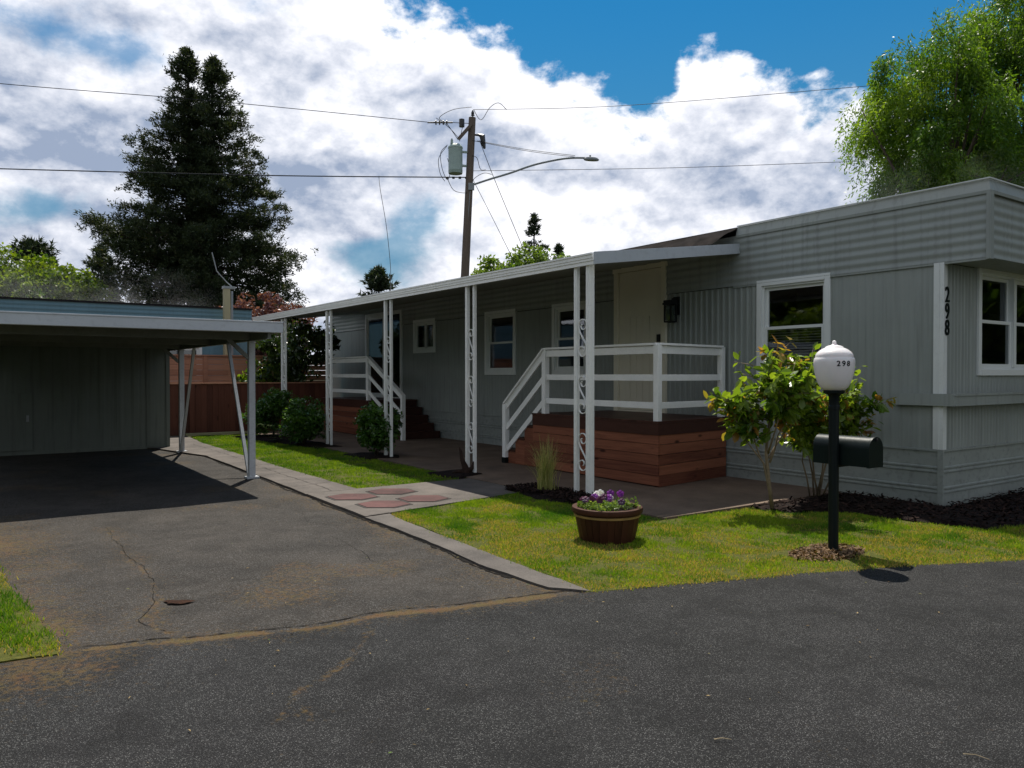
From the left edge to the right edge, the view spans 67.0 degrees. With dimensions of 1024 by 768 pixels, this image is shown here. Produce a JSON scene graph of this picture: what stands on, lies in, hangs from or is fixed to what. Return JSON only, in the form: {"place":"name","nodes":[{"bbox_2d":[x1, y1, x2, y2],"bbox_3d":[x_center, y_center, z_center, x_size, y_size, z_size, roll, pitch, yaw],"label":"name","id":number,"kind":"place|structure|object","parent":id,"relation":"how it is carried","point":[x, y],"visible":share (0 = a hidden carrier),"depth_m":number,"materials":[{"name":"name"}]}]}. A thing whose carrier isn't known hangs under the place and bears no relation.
{"place":"outdoors","nodes":[
{"label":"outdoors","id":0,"kind":"place"},
{"bbox_2d":[0,564,71,662],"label":"corner lawn","id":1,"kind":"structure","parent":0,"point":[5,657],"depth_m":4.33,"materials":[{"name":"plant"}]},
{"bbox_2d":[147,436,356,495],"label":"side path","id":2,"kind":"structure","parent":0,"point":[262,471],"depth_m":12.04,"materials":[{"name":"concrete"}]},
{"bbox_2d":[186,445,385,514],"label":"path cracks","id":3,"kind":"object","parent":2,"relation":"on","point":[293,477],"visible":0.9,"depth_m":10.86,"materials":[{"name":"grey concrete"}]},
{"bbox_2d":[0,449,581,653],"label":"driveway","id":4,"kind":"structure","parent":0,"point":[71,565],"depth_m":6.32,"materials":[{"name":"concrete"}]},
{"bbox_2d":[0,346,169,455],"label":"storage shed","id":5,"kind":"structure","parent":4,"relation":"on","point":[53,399],"depth_m":14.99,"materials":[{"name":"grey paint"}]},
{"bbox_2d":[0,311,283,478],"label":"carport","id":6,"kind":"object","parent":4,"relation":"on","point":[165,334],"visible":0.98,"depth_m":10.79,"materials":[{"name":"grey metal"}]},
{"bbox_2d":[165,600,193,603],"bbox_3d":[-2.219,1.449,5.148,0.218,0.001,0.094,0,1,0],"label":"pothole","id":7,"kind":"object","parent":4,"relation":"on","point":[177,601],"visible":1,"depth_m":5.15,"materials":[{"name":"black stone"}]},
{"bbox_2d":[75,457,559,647],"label":"asphalt cracks","id":8,"kind":"object","parent":4,"relation":"on","point":[448,552],"visible":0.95,"depth_m":6.16,"materials":[{"name":"asphalt"}]},
{"bbox_2d":[365,514,590,592],"bbox_3d":[-0.508,1.420,6.702,0.301,0.038,3.485,0,1,-32],"label":"kerb strip","id":9,"kind":"object","parent":4,"relation":"on","point":[483,559],"visible":0.88,"depth_m":6.30,"materials":[{"name":"concrete"}]},
{"bbox_2d":[191,434,458,487],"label":"side lawn","id":10,"kind":"structure","parent":0,"point":[345,476],"depth_m":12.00,"materials":[{"name":"plant"}]},
{"bbox_2d":[185,431,247,435],"bbox_3d":[-7.203,1.213,19.018,1.550,0.055,0.120,0,1,-35],"label":"wooden plank","id":11,"kind":"object","parent":10,"relation":"on","point":[210,433],"visible":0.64,"depth_m":18.92,"materials":[{"name":"brown wood"}]},
{"bbox_2d":[235,434,342,448],"bbox_3d":[-5.014,1.246,17.099,0.998,0.059,4.280,-1,1,-38],"label":"mulch bed","id":12,"kind":"object","parent":10,"relation":"on","point":[308,443],"visible":0.64,"depth_m":16.63,"materials":[{"name":"brown wood"}]},
{"bbox_2d":[241,387,299,435],"bbox_3d":[-5.628,0.660,18.017,1.402,1.191,1.004,0,1,0],"label":"rhododendron shrub","id":13,"kind":"object","parent":12,"relation":"on","point":[269,409],"visible":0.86,"depth_m":17.87,"materials":[{"name":"green plant"}]},
{"bbox_2d":[267,424,282,439],"bbox_3d":[-5.079,1.036,16.776,0.726,0.336,0.894,-1,1,-36],"label":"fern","id":14,"kind":"object","parent":12,"relation":"on","point":[276,432],"visible":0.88,"depth_m":16.71,"materials":[{"name":"green plant"}]},
{"bbox_2d":[279,396,329,443],"bbox_3d":[-4.322,0.761,16.150,1.037,1.041,1.155,0,1,0],"label":"rhododendron shrub","id":15,"kind":"object","parent":12,"relation":"on","point":[302,422],"visible":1,"depth_m":15.95,"materials":[{"name":"green plant"}]},
{"bbox_2d":[344,452,398,459],"bbox_3d":[-2.467,1.285,13.982,0.750,0.056,1.200,0,1,-35],"label":"mulch bed","id":16,"kind":"object","parent":10,"relation":"on","point":[369,455],"visible":0.81,"depth_m":13.82,"materials":[{"name":"brown soil"}]},
{"bbox_2d":[352,400,403,453],"bbox_3d":[-2.389,0.797,13.898,0.909,1.020,0.935,0,1,0],"label":"rhododendron shrub","id":17,"kind":"object","parent":16,"relation":"on","point":[371,422],"visible":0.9,"depth_m":13.72,"materials":[{"name":"green plant"}]},
{"bbox_2d":[427,470,481,478],"bbox_3d":[-0.799,1.318,11.401,0.560,0.053,0.806,-1,1,-41],"label":"mulch bed","id":18,"kind":"object","parent":10,"relation":"on","point":[448,473],"visible":0.77,"depth_m":11.24,"materials":[{"name":"black soil"}]},
{"bbox_2d":[452,447,473,472],"bbox_3d":[-0.731,1.129,11.318,0.310,0.415,0.192,0,1,-28],"label":"driftwood stump","id":19,"kind":"object","parent":18,"relation":"on","point":[465,468],"visible":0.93,"depth_m":11.31,"materials":[{"name":"brown wood"}]},
{"bbox_2d":[307,478,514,518],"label":"walkway","id":20,"kind":"structure","parent":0,"point":[459,490],"depth_m":9.59,"materials":[{"name":"concrete"}]},
{"bbox_2d":[326,494,379,499],"bbox_3d":[-1.922,1.361,9.315,0.559,0.014,0.600,0,1,-35],"label":"stepping stone","id":21,"kind":"object","parent":20,"relation":"on","point":[352,496],"visible":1,"depth_m":9.31,"materials":[{"name":"stone"}]},
{"bbox_2d":[355,500,412,507],"bbox_3d":[-1.455,1.367,8.787,0.559,0.014,0.600,0,1,-35],"label":"stepping stone","id":22,"kind":"object","parent":20,"relation":"on","point":[385,504],"visible":1,"depth_m":8.74,"materials":[{"name":"red stone"}]},
{"bbox_2d":[365,488,417,494],"bbox_3d":[-1.515,1.355,9.745,0.559,0.014,0.600,0,1,-35],"label":"stepping stone","id":23,"kind":"object","parent":20,"relation":"on","point":[391,491],"visible":1,"depth_m":9.70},
{"bbox_2d":[395,495,451,501],"bbox_3d":[-1.053,1.362,9.189,0.559,0.014,0.600,0,1,-35],"label":"stepping stone","id":24,"kind":"object","parent":20,"relation":"on","point":[424,498],"visible":1,"depth_m":9.16,"materials":[{"name":"stone"}]},
{"bbox_2d":[0,560,1023,767],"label":"road","id":25,"kind":"structure","parent":0,"point":[935,679],"depth_m":3.69,"materials":[{"name":"grey asphalt"}]},
{"bbox_2d":[127,515,920,762],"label":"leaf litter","id":26,"kind":"object","parent":25,"relation":"on","point":[468,638],"visible":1,"depth_m":4.42,"materials":[{"name":"brown plant"}]},
{"bbox_2d":[0,0,1023,365],"label":"sky","id":27,"kind":"structure","parent":0,"point":[417,60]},
{"bbox_2d":[246,426,840,519],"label":"patio","id":28,"kind":"structure","parent":0,"point":[717,494],"depth_m":10.51,"materials":[{"name":"concrete"}]},
{"bbox_2d":[170,382,325,435],"bbox_3d":[-8.332,0.616,18.554,8.276,1.280,0.135,0,1,-35],"label":"board fence","id":29,"kind":"object","parent":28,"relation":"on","point":[211,407],"visible":0.23,"depth_m":19.27,"materials":[{"name":"brown wood"}]},
{"bbox_2d":[236,358,290,383],"bbox_3d":[-6.674,0.252,20.800,1.740,1.994,1.387,0,1,0],"label":"laurel bush","id":30,"kind":"object","parent":28,"relation":"on","point":[241,378],"visible":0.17,"depth_m":20.51,"materials":[{"name":"green plant"}]},
{"bbox_2d":[321,356,439,440],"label":"deck","id":31,"kind":"structure","parent":28,"relation":"on","point":[416,424],"depth_m":18.41,"materials":[{"name":"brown wood"}]},
{"bbox_2d":[502,343,726,486],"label":"entry deck","id":32,"kind":"structure","parent":28,"relation":"on","point":[628,447],"depth_m":10.78,"materials":[{"name":"brown wood"}]},
{"bbox_2d":[176,380,981,529],"bbox_3d":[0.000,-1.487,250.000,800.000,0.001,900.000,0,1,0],"label":"ground","id":33,"kind":"structure","parent":0,"point":[784,512],"depth_m":8.11,"materials":[{"name":"brown soil"}]},
{"bbox_2d":[0,242,61,298],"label":"maple tree","id":34,"kind":"object","parent":33,"relation":"on","point":[10,274],"visible":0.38,"depth_m":39.28,"materials":[{"name":"green plant"}]},
{"bbox_2d":[4,235,61,273],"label":"fir tree","id":35,"kind":"object","parent":33,"relation":"on","point":[33,245],"visible":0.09,"depth_m":55.28,"materials":[{"name":"green plant"}]},
{"bbox_2d":[11,262,117,301],"bbox_3d":[-22.592,-2.570,38.927,4.481,7.204,4.048,-1,1,-42],"label":"maple tree","id":36,"kind":"object","parent":33,"relation":"on","point":[73,285],"visible":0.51,"depth_m":38.16,"materials":[{"name":"green plant"}]},
{"bbox_2d":[78,242,127,300],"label":"fir tree","id":37,"kind":"object","parent":33,"relation":"on","point":[96,268],"visible":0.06,"depth_m":48.61,"materials":[{"name":"green plant"}]},
{"bbox_2d":[0,296,252,375],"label":"blue mobile home","id":38,"kind":"object","parent":33,"relation":"on","point":[21,304],"visible":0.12,"depth_m":20.30,"materials":[{"name":"blue metal"}]},
{"bbox_2d":[184,347,201,375],"bbox_3d":[-9.406,-0.520,20.737,2.070,1.080,0.124,0,1,-35],"label":"window","id":39,"kind":"structure","parent":38,"relation":"in","point":[198,350],"depth_m":21.25,"materials":[{"name":"white plastic"}]},
{"bbox_2d":[73,45,318,316],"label":"pine tree","id":40,"kind":"object","parent":33,"relation":"on","point":[198,230],"visible":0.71,"depth_m":43.54,"materials":[{"name":"green plant"}]},
{"bbox_2d":[211,252,234,375],"bbox_3d":[-7.929,-1.157,21.192,0.262,4.803,0.702,1,1,43],"label":"service post","id":41,"kind":"object","parent":33,"relation":"on","point":[227,293],"visible":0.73,"depth_m":21.22,"materials":[{"name":"grey wood"}]},
{"bbox_2d":[170,354,332,382],"bbox_3d":[-9.032,0.243,20.010,9.200,2.030,0.120,0,1,-35],"label":"cedar fence","id":42,"kind":"object","parent":33,"relation":"on","point":[205,369],"visible":0.08,"depth_m":20.74,"materials":[{"name":"brown wood"}]},
{"bbox_2d":[214,291,318,355],"bbox_3d":[-8.139,-0.996,25.890,3.173,4.368,3.136,0,1,34],"label":"plum tree","id":43,"kind":"object","parent":33,"relation":"on","point":[270,302],"visible":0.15,"depth_m":25.48,"materials":[{"name":"red plant"}]},
{"bbox_2d":[246,317,341,383],"bbox_3d":[-5.885,-0.295,21.076,2.611,3.082,2.173,0,1,0],"label":"magnolia tree","id":44,"kind":"object","parent":33,"relation":"on","point":[298,356],"visible":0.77,"depth_m":20.66,"materials":[{"name":"green plant"}]},
{"bbox_2d":[355,264,400,295],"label":"fir tree","id":45,"kind":"object","parent":33,"relation":"on","point":[376,280],"visible":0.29,"depth_m":59.36,"materials":[{"name":"green plant"}]},
{"bbox_2d":[427,103,598,276],"bbox_3d":[0.055,-5.582,33.835,7.511,13.364,0.650,0,1,0],"label":"utility pole","id":46,"kind":"object","parent":33,"relation":"on","point":[455,158],"visible":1,"depth_m":33.74,"materials":[{"name":"brown wood"}]},
{"bbox_2d":[0,83,424,121],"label":"power line","id":47,"kind":"object","parent":46,"relation":"attached to","point":[207,100],"visible":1,"depth_m":31.72,"materials":[{"name":"metal"}]},
{"bbox_2d":[0,168,464,177],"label":"power line","id":48,"kind":"object","parent":46,"relation":"attached to","point":[230,174],"visible":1,"depth_m":33.09,"materials":[{"name":"metal"}]},
{"bbox_2d":[379,181,390,290],"bbox_3d":[-5.206,-6.290,31.840,0.167,5.515,3.969,0,1,-17],"label":"power line","id":49,"kind":"object","parent":48,"relation":"hanging from","point":[388,242],"visible":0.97,"depth_m":31.49,"materials":[{"name":"metal"}]},
{"bbox_2d":[473,180,516,266],"bbox_3d":[-0.552,-6.883,34.245,2.509,4.383,0.404,0,1,-24],"label":"power line","id":50,"kind":"object","parent":46,"relation":"attached to","point":[496,225],"visible":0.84,"depth_m":33.99,"materials":[{"name":"metal"}]},
{"bbox_2d":[479,140,529,263],"bbox_3d":[-0.178,-7.836,34.285,2.611,5.684,0.292,0,1,-23],"label":"power line","id":51,"kind":"object","parent":46,"relation":"attached to","point":[503,201],"visible":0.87,"depth_m":34.06,"materials":[{"name":"metal"}]},
{"bbox_2d":[473,86,863,109],"bbox_3d":[9.597,-11.890,31.570,23.050,0.206,0.456,0,1,13],"label":"power line","id":52,"kind":"object","parent":46,"relation":"attached to","point":[670,102],"visible":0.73,"depth_m":32.42,"materials":[{"name":"metal"}]},
{"bbox_2d":[479,161,859,170],"bbox_3d":[10.780,-9.466,33.137,25.105,0.326,0.031,0,1,3],"label":"power line","id":53,"kind":"object","parent":46,"relation":"attached to","point":[653,168],"visible":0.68,"depth_m":33.39,"materials":[{"name":"metal"}]},
{"bbox_2d":[470,241,569,274],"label":"alder tree","id":54,"kind":"object","parent":33,"relation":"on","point":[538,255],"visible":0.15,"depth_m":49.47,"materials":[{"name":"green plant"}]},
{"bbox_2d":[516,212,550,261],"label":"fir tree","id":55,"kind":"object","parent":33,"relation":"on","point":[533,229],"visible":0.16,"depth_m":57.73,"materials":[{"name":"green plant"}]},
{"bbox_2d":[552,243,564,259],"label":"fir tree","id":56,"kind":"object","parent":33,"relation":"on","point":[558,248],"visible":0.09,"depth_m":57.74,"materials":[{"name":"green plant"}]},
{"bbox_2d":[332,177,1023,505],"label":"mobile home","id":57,"kind":"object","parent":33,"relation":"on","point":[914,301],"visible":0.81,"depth_m":10.29,"materials":[{"name":"grey paint"}]},
{"bbox_2d":[365,309,402,397],"bbox_3d":[-3.389,-0.757,20.480,0.095,2.280,2.210,0,1,-35],"label":"sliding door","id":58,"kind":"structure","parent":57,"relation":"in","point":[396,313],"depth_m":20.45,"materials":[{"name":"white paint"}]},
{"bbox_2d":[413,318,435,352],"bbox_3d":[-2.083,-1.155,18.649,0.124,0.810,1.090,0,1,-35],"label":"window","id":59,"kind":"structure","parent":57,"relation":"in","point":[416,323],"depth_m":18.65,"materials":[{"name":"white plastic"}]},
{"bbox_2d":[252,244,739,493],"bbox_3d":[-1.670,-0.366,15.416,2.985,3.359,13.470,0,1,-35],"label":"porch cover","id":60,"kind":"object","parent":57,"relation":"attached to","point":[589,265],"visible":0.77,"depth_m":11.36,"materials":[{"name":"white metal"}]},
{"bbox_2d":[484,309,515,374],"bbox_3d":[-0.217,-0.853,15.979,0.124,1.330,1.130,0,1,-35],"label":"window","id":61,"kind":"structure","parent":57,"relation":"in","point":[488,370],"depth_m":16.18,"materials":[{"name":"white plastic"}]},
{"bbox_2d":[552,300,585,373],"bbox_3d":[1.080,-0.830,14.122,0.124,1.310,1.020,0,1,-35],"label":"window","id":62,"kind":"structure","parent":57,"relation":"in","point":[556,311],"depth_m":14.37,"materials":[{"name":"white plastic"}]},
{"bbox_2d":[619,268,660,410],"bbox_3d":[2.098,-0.712,12.621,0.065,2.269,0.992,0,1,-35],"label":"door","id":63,"kind":"structure","parent":57,"relation":"in","point":[639,291],"depth_m":12.63,"materials":[{"name":"beige paint"}]},
{"bbox_2d":[756,273,830,373],"bbox_3d":[3.753,-0.759,10.294,0.124,1.320,1.120,0,1,-35],"label":"window","id":64,"kind":"structure","parent":57,"relation":"in","point":[763,289],"depth_m":10.38,"materials":[{"name":"white plastic"}]},
{"bbox_2d":[976,268,1023,375],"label":"window","id":65,"kind":"structure","parent":57,"relation":"in","point":[1011,280],"depth_m":9.64,"materials":[{"name":"white plastic"}]},
{"bbox_2d":[833,7,1023,204],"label":"willow tree","id":66,"kind":"object","parent":33,"relation":"on","point":[931,153],"visible":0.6,"depth_m":21.99,"materials":[{"name":"green plant"}]},
{"bbox_2d":[940,0,1023,180],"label":"willow tree","id":67,"kind":"object","parent":33,"relation":"on","point":[1008,48],"visible":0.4,"depth_m":22.93,"materials":[{"name":"green plant"}]},
{"bbox_2d":[391,491,1023,592],"bbox_3d":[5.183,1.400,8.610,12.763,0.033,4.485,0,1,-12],"label":"front lawn","id":68,"kind":"structure","parent":0,"point":[601,564],"depth_m":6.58,"materials":[{"name":"plant"}]},
{"bbox_2d":[505,485,587,504],"bbox_3d":[0.533,1.339,9.496,0.735,0.056,1.506,0,1,-35],"label":"mulch bed","id":69,"kind":"object","parent":68,"relation":"on","point":[538,496],"visible":0.38,"depth_m":9.23,"materials":[{"name":"black soil"}]},
{"bbox_2d":[522,435,565,489],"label":"ornamental grass","id":70,"kind":"object","parent":69,"relation":"on","point":[544,478],"depth_m":9.59,"materials":[{"name":"green plant"}]},
{"bbox_2d":[504,481,593,501],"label":"mulch chips","id":71,"kind":"object","parent":69,"relation":"on","point":[559,493],"visible":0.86,"depth_m":9.38,"materials":[{"name":"black wood"}]},
{"bbox_2d":[571,501,642,544],"bbox_3d":[0.860,1.258,6.996,0.644,0.316,0.644,0,1,0],"label":"barrel planter","id":72,"kind":"object","parent":68,"relation":"on","point":[613,527],"visible":0.73,"depth_m":6.76,"materials":[{"name":"brown wood"}]},
{"bbox_2d":[577,495,595,509],"bbox_3d":[0.685,1.070,6.960,0.257,0.149,0.247,0,1,-29],"label":"pansy","id":73,"kind":"object","parent":72,"relation":"in","point":[585,500],"visible":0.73,"depth_m":6.94,"materials":[{"name":"green plant"}]},
{"bbox_2d":[581,501,612,510],"bbox_3d":[0.735,1.078,6.852,0.307,0.140,0.222,1,1,43],"label":"pansy","id":74,"kind":"object","parent":72,"relation":"in","point":[598,507],"visible":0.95,"depth_m":6.80,"materials":[{"name":"green plant"}]},
{"bbox_2d":[592,489,623,507],"bbox_3d":[0.845,1.054,7.011,0.274,0.187,0.223,0,1,33],"label":"pansy","id":75,"kind":"object","parent":72,"relation":"on","point":[610,493],"visible":0.41,"depth_m":7.03,"materials":[{"name":"purple plant"}]},
{"bbox_2d":[594,493,625,510],"bbox_3d":[0.845,1.058,6.851,0.288,0.178,0.248,0,1,-27],"label":"pansy","id":76,"kind":"object","parent":72,"relation":"in","point":[602,497],"visible":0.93,"depth_m":6.83,"materials":[{"name":"green plant"}]},
{"bbox_2d":[609,496,640,509],"bbox_3d":[1.024,1.075,6.976,0.324,0.126,0.214,0,1,28],"label":"pansy","id":77,"kind":"object","parent":72,"relation":"in","point":[627,504],"visible":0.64,"depth_m":6.94,"materials":[{"name":"green plant"}]},
{"bbox_2d":[788,542,864,561],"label":"chips","id":78,"kind":"object","parent":68,"relation":"on","point":[821,549],"visible":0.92,"depth_m":6.39,"materials":[{"name":"brown wood"}]},
{"bbox_2d":[813,340,854,549],"bbox_3d":[2.728,0.526,6.556,0.328,1.790,0.330,0,1,0],"label":"lamp post","id":79,"kind":"object","parent":68,"relation":"on","point":[834,366],"visible":0.99,"depth_m":6.51,"materials":[{"name":"black metal"}]},
{"bbox_2d":[813,434,882,468],"bbox_3d":[2.863,0.572,6.595,0.214,0.273,0.535,0,1,-36],"label":"mailbox","id":80,"kind":"object","parent":79,"relation":"attached to","point":[859,451],"visible":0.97,"depth_m":6.46,"materials":[{"name":"black metal"}]},
{"bbox_2d":[866,437,882,468],"bbox_3d":[3.007,0.565,6.393,0.214,0.254,0.038,0,1,-35],"label":"door","id":81,"kind":"structure","parent":80,"relation":"in","point":[874,451],"depth_m":6.38,"materials":[{"name":"black metal"}]},
{"bbox_2d":[749,487,1023,529],"bbox_3d":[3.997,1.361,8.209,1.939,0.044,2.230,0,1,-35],"label":"mulch bed","id":82,"kind":"object","parent":68,"relation":"on","point":[922,518],"visible":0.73,"depth_m":8.23,"materials":[{"name":"brown wood"}]},
{"bbox_2d":[703,334,828,508],"bbox_3d":[2.804,0.407,8.348,1.525,1.912,1.154,0,1,0],"label":"shrub","id":83,"kind":"object","parent":82,"relation":"on","point":[788,395],"visible":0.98,"depth_m":8.31,"materials":[{"name":"green plant"}]},
{"bbox_2d":[776,366,896,496],"bbox_3d":[3.670,0.575,8.802,1.304,1.570,0.964,0,1,19],"label":"rose bush","id":84,"kind":"object","parent":82,"relation":"on","point":[851,410],"visible":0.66,"depth_m":8.75,"materials":[{"name":"green plant"}]},
{"bbox_2d":[951,492,1023,522],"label":"mulch bed","id":85,"kind":"object","parent":68,"relation":"on","point":[1020,505],"visible":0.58,"depth_m":8.63,"materials":[{"name":"black soil"}]}
]}

